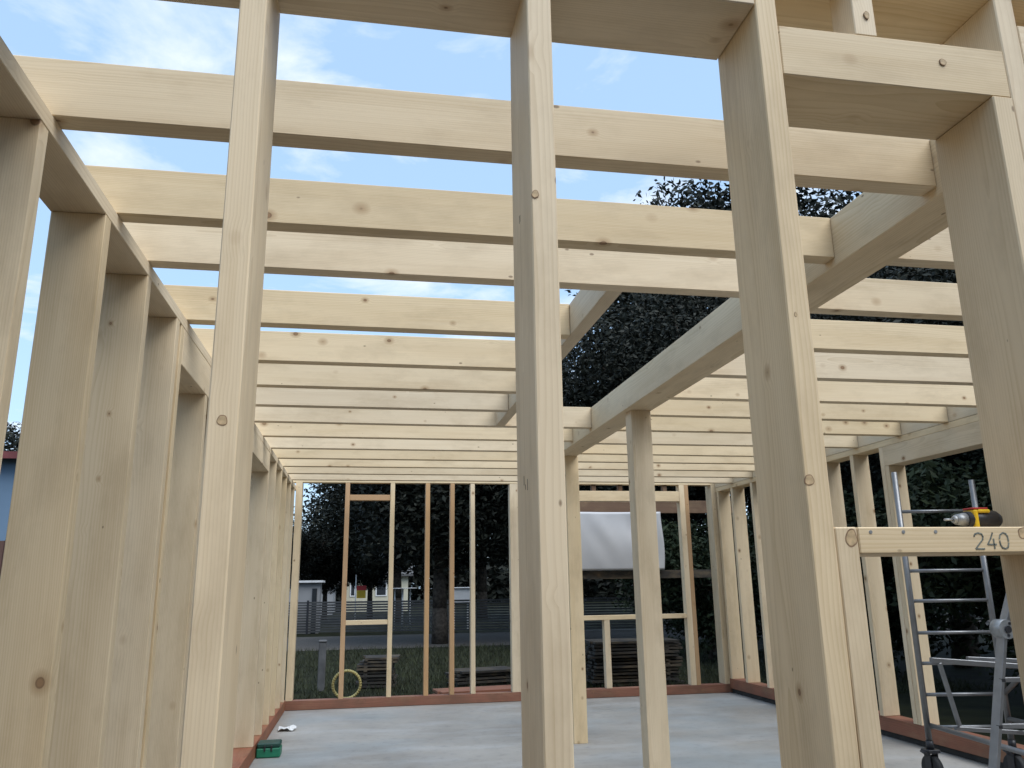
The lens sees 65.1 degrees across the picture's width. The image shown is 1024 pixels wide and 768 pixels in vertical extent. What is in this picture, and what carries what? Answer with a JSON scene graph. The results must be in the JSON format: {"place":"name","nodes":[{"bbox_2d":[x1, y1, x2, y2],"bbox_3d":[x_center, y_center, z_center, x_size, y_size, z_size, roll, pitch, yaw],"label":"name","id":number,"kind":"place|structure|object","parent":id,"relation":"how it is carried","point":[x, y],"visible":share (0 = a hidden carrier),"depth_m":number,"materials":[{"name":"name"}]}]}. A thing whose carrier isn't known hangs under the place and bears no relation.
{"place":"outdoors","nodes":[
{"label":"outdoors","id":0,"kind":"place"},
{"bbox_2d":[288,572,336,614],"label":"house","id":1,"kind":"structure","parent":0,"point":[331,597],"depth_m":51.94,"materials":[{"name":"grey paint"}]},
{"bbox_2d":[346,563,412,611],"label":"house","id":2,"kind":"structure","parent":0,"point":[378,594],"depth_m":57.26,"materials":[{"name":"beige paint"}]},
{"bbox_2d":[350,583,354,596],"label":"window","id":3,"kind":"structure","parent":2,"relation":"in","point":[352,590],"depth_m":56.99,"materials":[{"name":"white paint"}]},
{"bbox_2d":[375,581,386,595],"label":"window","id":4,"kind":"structure","parent":2,"relation":"in","point":[379,592],"depth_m":57.33,"materials":[{"name":"white paint"}]},
{"bbox_2d":[0,0,861,588],"label":"sky","id":5,"kind":"structure","parent":0,"point":[140,33],"materials":[{"name":"blue"}]},
{"bbox_2d":[249,692,987,767],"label":"floor","id":6,"kind":"structure","parent":0,"point":[722,730],"depth_m":8.14,"materials":[{"name":"concrete"}]},
{"bbox_2d":[0,36,295,767],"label":"stud wall","id":7,"kind":"structure","parent":6,"relation":"on","point":[97,577],"depth_m":3.10,"materials":[{"name":"brown wood"}]},
{"bbox_2d":[192,328,515,370],"bbox_3d":[-0.902,-0.209,5.065,2.213,0.190,0.081,2,-14,-10],"label":"ceiling joist","id":8,"kind":"object","parent":7,"relation":"on","point":[303,348],"visible":0.65,"depth_m":5.04,"materials":[{"name":"brown wood"}]},
{"bbox_2d":[164,285,569,338],"bbox_3d":[-0.771,-0.386,4.361,2.213,0.188,0.081,2,-14,-10],"label":"ceiling joist","id":9,"kind":"object","parent":7,"relation":"on","point":[196,305],"visible":0.75,"depth_m":4.32,"materials":[{"name":"brown wood"}]},
{"bbox_2d":[496,290,621,425],"bbox_3d":[0.194,-0.128,5.450,0.081,0.185,3.330,2,-14,-10],"label":"trimmer joist","id":10,"kind":"object","parent":9,"relation":"attached to","point":[588,309],"visible":0.37,"depth_m":4.35,"materials":[{"name":"brown wood"}]},
{"bbox_2d":[256,387,507,411],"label":"ceiling joist","id":11,"kind":"object","parent":7,"relation":"on","point":[364,399],"visible":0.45,"depth_m":6.24,"materials":[{"name":"brown wood"}]},
{"bbox_2d":[257,363,515,393],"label":"ceiling joist","id":12,"kind":"object","parent":7,"relation":"on","point":[369,378],"visible":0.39,"depth_m":5.64,"materials":[{"name":"brown wood"}]},
{"bbox_2d":[264,437,516,451],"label":"ceiling joist","id":13,"kind":"object","parent":7,"relation":"on","point":[380,444],"visible":0.39,"depth_m":8.14,"materials":[{"name":"brown wood"}]},
{"bbox_2d":[255,423,572,441],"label":"ceiling joist","id":14,"kind":"object","parent":7,"relation":"on","point":[299,430],"visible":0.42,"depth_m":7.51,"materials":[{"name":"brown wood"}]},
{"bbox_2d":[254,407,591,428],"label":"ceiling joist","id":15,"kind":"object","parent":7,"relation":"on","point":[576,417],"visible":0.48,"depth_m":6.88,"materials":[{"name":"brown wood"}]},
{"bbox_2d":[123,222,738,297],"bbox_3d":[-0.206,-0.562,3.692,3.080,0.187,0.082,2,-14,-10],"label":"ceiling joist","id":16,"kind":"object","parent":7,"relation":"on","point":[199,248],"visible":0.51,"depth_m":3.62,"materials":[{"name":"brown wood"}]},
{"bbox_2d":[85,165,833,263],"bbox_3d":[-0.126,-0.673,3.262,3.080,0.188,0.084,2,-14,-10],"label":"ceiling joist","id":17,"kind":"object","parent":7,"relation":"on","point":[134,195],"visible":0.66,"depth_m":3.18,"materials":[{"name":"brown wood"}]},
{"bbox_2d":[13,55,935,196],"bbox_3d":[-0.011,-0.830,2.646,3.080,0.191,0.082,2,-14,-10],"label":"ceiling joist","id":18,"kind":"object","parent":7,"relation":"on","point":[116,99],"visible":0.77,"depth_m":2.57,"materials":[{"name":"brown wood"}]},
{"bbox_2d":[289,474,732,483],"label":"ceiling joist","id":19,"kind":"object","parent":7,"relation":"on","point":[328,477],"visible":0.32,"depth_m":10.64,"materials":[{"name":"brown wood"}]},
{"bbox_2d":[272,449,753,464],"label":"ceiling joist","id":20,"kind":"object","parent":7,"relation":"on","point":[395,455],"visible":0.27,"depth_m":8.89,"materials":[{"name":"brown wood"}]},
{"bbox_2d":[279,459,754,471],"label":"ceiling joist","id":21,"kind":"object","parent":7,"relation":"on","point":[472,465],"visible":0.33,"depth_m":9.49,"materials":[{"name":"brown wood"}]},
{"bbox_2d":[284,467,752,477],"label":"ceiling joist","id":22,"kind":"object","parent":7,"relation":"on","point":[480,472],"visible":0.3,"depth_m":10.09,"materials":[{"name":"brown wood"}]},
{"bbox_2d":[256,739,281,757],"bbox_3d":[-2.252,3.383,7.438,0.213,0.126,0.212,2,-14,-10],"label":"tool case","id":23,"kind":"object","parent":6,"relation":"on","point":[272,748],"visible":1,"depth_m":7.36,"materials":[{"name":"green plastic"}]},
{"bbox_2d":[278,725,295,730],"bbox_3d":[-2.461,3.767,8.778,0.187,0.036,0.212,2,-14,-10],"label":"paper scrap","id":24,"kind":"object","parent":6,"relation":"on","point":[292,727],"visible":1,"depth_m":8.76,"materials":[{"name":"white paper"}]},
{"bbox_2d":[285,480,732,710],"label":"stud wall","id":25,"kind":"structure","parent":6,"relation":"on","point":[679,496],"depth_m":11.00,"materials":[{"name":"brown wood"}]},
{"bbox_2d":[564,456,587,743],"bbox_3d":[0.639,2.142,8.192,0.143,2.817,0.143,2,-14,-10],"label":"support post","id":26,"kind":"object","parent":6,"relation":"on","point":[578,667],"visible":0.8,"depth_m":8.10,"materials":[{"name":"brown wood"}]},
{"bbox_2d":[159,0,1023,767],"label":"stud wall","id":27,"kind":"structure","parent":6,"relation":"on","point":[947,76],"depth_m":2.00,"materials":[{"name":"brown wood"}]},
{"bbox_2d":[564,140,947,455],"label":"ceiling beam","id":28,"kind":"structure","parent":27,"relation":"attached to","point":[872,233],"depth_m":3.78,"materials":[{"name":"brown wood"}]},
{"bbox_2d":[944,507,1002,526],"bbox_3d":[1.193,0.356,2.109,0.159,0.056,0.088,2,-14,-10],"label":"cordless drill","id":29,"kind":"object","parent":27,"relation":"on","point":[979,517],"visible":0.88,"depth_m":2.07,"materials":[{"name":"yellow plastic"}]},
{"bbox_2d":[625,410,670,767],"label":"support post","id":30,"kind":"object","parent":6,"relation":"on","point":[652,679],"visible":1,"depth_m":5.95,"materials":[{"name":"brown wood"}]},
{"bbox_2d":[715,407,1023,767],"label":"stud wall","id":31,"kind":"structure","parent":6,"relation":"on","point":[957,433],"depth_m":8.14,"materials":[{"name":"brown wood"}]},
{"bbox_2d":[581,445,753,456],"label":"ceiling joist","id":32,"kind":"object","parent":31,"relation":"attached to","point":[714,451],"visible":0.3,"depth_m":8.79,"materials":[{"name":"brown wood"}]},
{"bbox_2d":[596,431,857,448],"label":"ceiling joist","id":33,"kind":"object","parent":31,"relation":"attached to","point":[702,439],"visible":0.31,"depth_m":8.17,"materials":[{"name":"brown wood"}]},
{"bbox_2d":[619,417,900,436],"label":"ceiling joist","id":34,"kind":"object","parent":31,"relation":"attached to","point":[724,425],"visible":0.31,"depth_m":7.49,"materials":[{"name":"brown wood"}]},
{"bbox_2d":[650,400,948,422],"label":"ceiling joist","id":35,"kind":"object","parent":31,"relation":"attached to","point":[829,412],"visible":0.41,"depth_m":6.97,"materials":[{"name":"brown wood"}]},
{"bbox_2d":[669,377,976,407],"bbox_3d":[2.572,0.059,6.345,2.901,0.189,0.081,2,-14,-10],"label":"ceiling joist","id":36,"kind":"object","parent":31,"relation":"attached to","point":[736,389],"visible":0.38,"depth_m":6.34,"materials":[{"name":"brown wood"}]},
{"bbox_2d":[707,352,972,385],"bbox_3d":[2.692,-0.106,5.702,2.901,0.191,0.081,2,-14,-10],"label":"ceiling joist","id":37,"kind":"object","parent":31,"relation":"attached to","point":[845,367],"visible":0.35,"depth_m":5.65,"materials":[{"name":"brown wood"}]},
{"bbox_2d":[810,278,962,320],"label":"ceiling joist","id":38,"kind":"object","parent":31,"relation":"attached to","point":[900,299],"visible":0.43,"depth_m":4.23,"materials":[{"name":"brown wood"}]},
{"bbox_2d":[810,319,968,357],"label":"ceiling joist","id":39,"kind":"object","parent":31,"relation":"attached to","point":[859,337],"visible":0.48,"depth_m":4.94,"materials":[{"name":"brown wood"}]},
{"bbox_2d":[888,228,954,269],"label":"ceiling joist","id":40,"kind":"object","parent":31,"relation":"attached to","point":[935,251],"visible":0.12,"depth_m":3.55,"materials":[{"name":"brown wood"}]},
{"bbox_2d":[891,472,1023,767],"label":"scaffold tower","id":41,"kind":"structure","parent":6,"relation":"on","point":[1012,760],"depth_m":6.19,"materials":[{"name":"metal"}]},
{"bbox_2d":[988,594,1023,767],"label":"folding ladder","id":42,"kind":"object","parent":6,"relation":"on","point":[1000,629],"visible":0.73,"depth_m":4.89,"materials":[{"name":"metal"}]},
{"bbox_2d":[287,621,989,650],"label":"path","id":43,"kind":"structure","parent":0,"point":[398,641],"depth_m":25.71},
{"bbox_2d":[284,591,1023,744],"bbox_3d":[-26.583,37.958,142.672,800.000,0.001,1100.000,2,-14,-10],"label":"ground","id":44,"kind":"structure","parent":0,"point":[974,710],"depth_m":15.06,"materials":[{"name":"green plant"}]},
{"bbox_2d":[0,541,4,575],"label":"board fence","id":45,"kind":"object","parent":44,"relation":"on","point":[2,544],"visible":0.05,"depth_m":11.63,"materials":[{"name":"red wood"}]},
{"bbox_2d":[0,451,17,540],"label":"house","id":46,"kind":"structure","parent":44,"relation":"on","point":[8,467],"depth_m":18.20,"materials":[{"name":"blue paint"}]},
{"bbox_2d":[4,422,20,450],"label":"tree","id":47,"kind":"object","parent":44,"relation":"on","point":[13,437],"visible":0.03,"depth_m":31.56,"materials":[{"name":"green plant"}]},
{"bbox_2d":[290,520,321,589],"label":"tree","id":48,"kind":"object","parent":44,"relation":"on","point":[306,546],"visible":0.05,"depth_m":41.17,"materials":[{"name":"green plant"}]},
{"bbox_2d":[296,580,324,633],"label":"garden shed","id":49,"kind":"structure","parent":44,"relation":"on","point":[310,590],"depth_m":30.57,"materials":[{"name":"white paint"}]},
{"bbox_2d":[310,588,316,633],"bbox_3d":[-7.530,8.620,30.461,0.180,1.650,0.039,2,-14,-10],"label":"door","id":50,"kind":"structure","parent":49,"relation":"in","point":[314,591],"depth_m":30.54,"materials":[{"name":"grey glass"}]},
{"bbox_2d":[317,640,326,691],"bbox_3d":[-3.167,4.689,13.358,0.140,0.810,0.140,2,-14,-10],"label":"concrete post","id":51,"kind":"object","parent":44,"relation":"on","point":[321,665],"visible":0.91,"depth_m":13.31,"materials":[{"name":"grey concrete"}]},
{"bbox_2d":[300,519,361,619],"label":"tree","id":52,"kind":"object","parent":44,"relation":"on","point":[328,571],"visible":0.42,"depth_m":42.73,"materials":[{"name":"green plant"}]},
{"bbox_2d":[331,669,361,697],"bbox_3d":[-2.195,3.992,10.645,0.397,0.398,0.150,2,-14,-10],"label":"hose coil","id":53,"kind":"object","parent":44,"relation":"on","point":[354,673],"visible":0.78,"depth_m":10.64,"materials":[{"name":"yellow rubber"}]},
{"bbox_2d":[354,575,365,619],"bbox_3d":[-7.184,10.202,38.008,0.515,2.250,0.050,2,-14,-10],"label":"flag","id":54,"kind":"object","parent":44,"relation":"on","point":[361,591],"visible":0.8,"depth_m":38.09,"materials":[{"name":"yellow fabric"}]},
{"bbox_2d":[293,483,433,621],"bbox_3d":[-6.014,6.890,39.426,9.246,9.333,8.852,-7,-15,23],"label":"tree","id":55,"kind":"object","parent":44,"relation":"on","point":[316,511],"visible":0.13,"depth_m":38.02,"materials":[{"name":"green plant"}]},
{"bbox_2d":[326,524,416,616],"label":"tree","id":56,"kind":"object","parent":44,"relation":"on","point":[375,581],"visible":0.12,"depth_m":43.30,"materials":[{"name":"green plant"}]},
{"bbox_2d":[355,654,399,687],"bbox_3d":[-2.313,4.947,13.829,0.727,0.474,0.630,0,-14,-5],"label":"plank stack","id":57,"kind":"object","parent":44,"relation":"on","point":[371,669],"visible":0.88,"depth_m":13.58,"materials":[{"name":"wood"}]},
{"bbox_2d":[393,588,414,629],"bbox_3d":[-4.316,8.858,31.544,1.100,1.620,1.100,2,-14,-10],"label":"garden table","id":58,"kind":"object","parent":44,"relation":"on","point":[402,599],"visible":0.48,"depth_m":31.46,"materials":[{"name":"white paint"}]},
{"bbox_2d":[322,484,508,643],"bbox_3d":[-2.213,3.839,25.299,7.827,8.252,8.175,1,-14,-7],"label":"tree","id":59,"kind":"object","parent":44,"relation":"on","point":[409,518],"visible":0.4,"depth_m":23.40,"materials":[{"name":"green plant"}]},
{"bbox_2d":[454,587,469,628],"bbox_3d":[-2.092,9.052,32.432,0.800,1.610,0.700,2,-14,-10],"label":"garden shed","id":60,"kind":"object","parent":44,"relation":"on","point":[460,593],"visible":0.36,"depth_m":32.27,"materials":[{"name":"white paint"}]},
{"bbox_2d":[432,685,510,693],"bbox_3d":[-0.510,4.614,11.941,1.392,0.144,0.541,3,-15,-16],"label":"plank stack","id":61,"kind":"object","parent":44,"relation":"on","point":[499,688],"visible":0.2,"depth_m":11.88,"materials":[{"name":"brown wood"}]},
{"bbox_2d":[445,666,510,686],"bbox_3d":[-0.536,5.000,13.699,1.104,0.254,0.641,5,-15,-21],"label":"plank stack","id":62,"kind":"object","parent":44,"relation":"on","point":[494,674],"visible":0.77,"depth_m":13.49,"materials":[{"name":"grey wood"}]},
{"bbox_2d":[475,525,508,617],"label":"tree","id":63,"kind":"object","parent":44,"relation":"on","point":[481,586],"visible":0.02,"depth_m":40.83,"materials":[{"name":"green plant"}]},
{"bbox_2d":[442,354,624,564],"bbox_3d":[1.556,3.616,26.751,7.920,9.278,8.273,-5,-15,17],"label":"tree","id":64,"kind":"object","parent":44,"relation":"on","point":[582,486],"visible":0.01,"depth_m":25.63,"materials":[{"name":"green plant"}]},
{"bbox_2d":[336,554,921,606],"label":"hedge","id":65,"kind":"object","parent":44,"relation":"on","point":[497,583],"visible":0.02,"depth_m":76.64,"materials":[{"name":"plant"}]},
{"bbox_2d":[585,637,684,685],"bbox_3d":[2.018,4.740,13.729,1.634,0.694,0.868,2,-14,-10],"label":"plank stack","id":66,"kind":"object","parent":44,"relation":"on","point":[624,659],"visible":0.73,"depth_m":13.41,"materials":[{"name":"wood"}]},
{"bbox_2d":[287,597,989,634],"bbox_3d":[4.666,8.390,29.418,49.236,1.220,0.086,-1,-14,2],"label":"slat fence","id":67,"kind":"object","parent":44,"relation":"on","point":[307,612],"visible":0.09,"depth_m":29.70,"materials":[{"name":"grey wood"}]},
{"bbox_2d":[562,292,751,644],"bbox_3d":[4.959,1.781,23.481,10.432,11.161,9.888,1,-14,-9],"label":"tree","id":68,"kind":"object","parent":44,"relation":"on","point":[590,391],"visible":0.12,"depth_m":21.35,"materials":[{"name":"green plant"}]},
{"bbox_2d":[580,499,744,677],"bbox_3d":[1.956,3.313,12.695,3.502,3.000,0.234,2,-14,-10],"label":"timber shelter","id":69,"kind":"object","parent":44,"relation":"on","point":[697,507],"visible":0.21,"depth_m":12.84,"materials":[{"name":"wood"}]},
{"bbox_2d":[580,512,664,570],"bbox_3d":[1.627,2.479,12.677,1.640,0.910,0.036,2,-14,-10],"label":"plastic sheet","id":70,"kind":"object","parent":69,"relation":"hanging from","point":[606,540],"visible":0.58,"depth_m":12.65,"materials":[{"name":"white plastic"}]},
{"bbox_2d":[661,514,704,536],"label":"tree","id":71,"kind":"object","parent":44,"relation":"on","point":[672,519],"depth_m":39.63,"materials":[{"name":"green plant"}]},
{"bbox_2d":[610,513,762,659],"bbox_3d":[4.231,4.513,18.027,4.224,3.222,4.343,-1,-14,2],"label":"bush","id":72,"kind":"object","parent":44,"relation":"on","point":[671,595],"visible":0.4,"depth_m":17.17,"materials":[{"name":"green plant"}]},
{"bbox_2d":[565,176,862,634],"bbox_3d":[8.170,0.434,28.071,12.498,15.909,12.863,-4,-14,12],"label":"tree","id":73,"kind":"object","parent":44,"relation":"on","point":[720,203],"visible":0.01,"depth_m":26.05,"materials":[{"name":"green plant"}]},
{"bbox_2d":[745,266,916,641],"bbox_3d":[10.175,1.205,22.167,10.219,11.462,9.784,-7,-15,22],"label":"tree","id":74,"kind":"object","parent":44,"relation":"on","point":[873,275],"depth_m":21.40,"materials":[{"name":"green plant"}]},
{"bbox_2d":[735,483,978,673],"bbox_3d":[6.315,3.489,14.425,4.447,3.392,4.572,4,-15,-19],"label":"bush","id":75,"kind":"object","parent":44,"relation":"on","point":[892,611],"visible":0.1,"depth_m":13.37,"materials":[{"name":"green plant"}]},
{"bbox_2d":[810,265,983,667],"bbox_3d":[9.273,1.072,16.378,8.796,8.940,8.337,5,-15,-22],"label":"tree","id":76,"kind":"object","parent":44,"relation":"on","point":[876,484],"visible":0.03,"depth_m":15.43,"materials":[{"name":"green plant"}]},
{"bbox_2d":[856,266,983,474],"bbox_3d":[10.092,0.077,12.895,9.001,9.148,8.531,-4,-14,11],"label":"tree","id":77,"kind":"object","parent":44,"relation":"on","point":[942,277],"visible":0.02,"depth_m":12.89,"materials":[{"name":"green plant"}]},
{"bbox_2d":[875,457,1019,694],"bbox_3d":[7.398,2.560,11.139,4.669,3.562,4.800,-14,-19,41],"label":"bush","id":78,"kind":"object","parent":44,"relation":"on","point":[960,585],"visible":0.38,"depth_m":11.00,"materials":[{"name":"green plant"}]}
]}

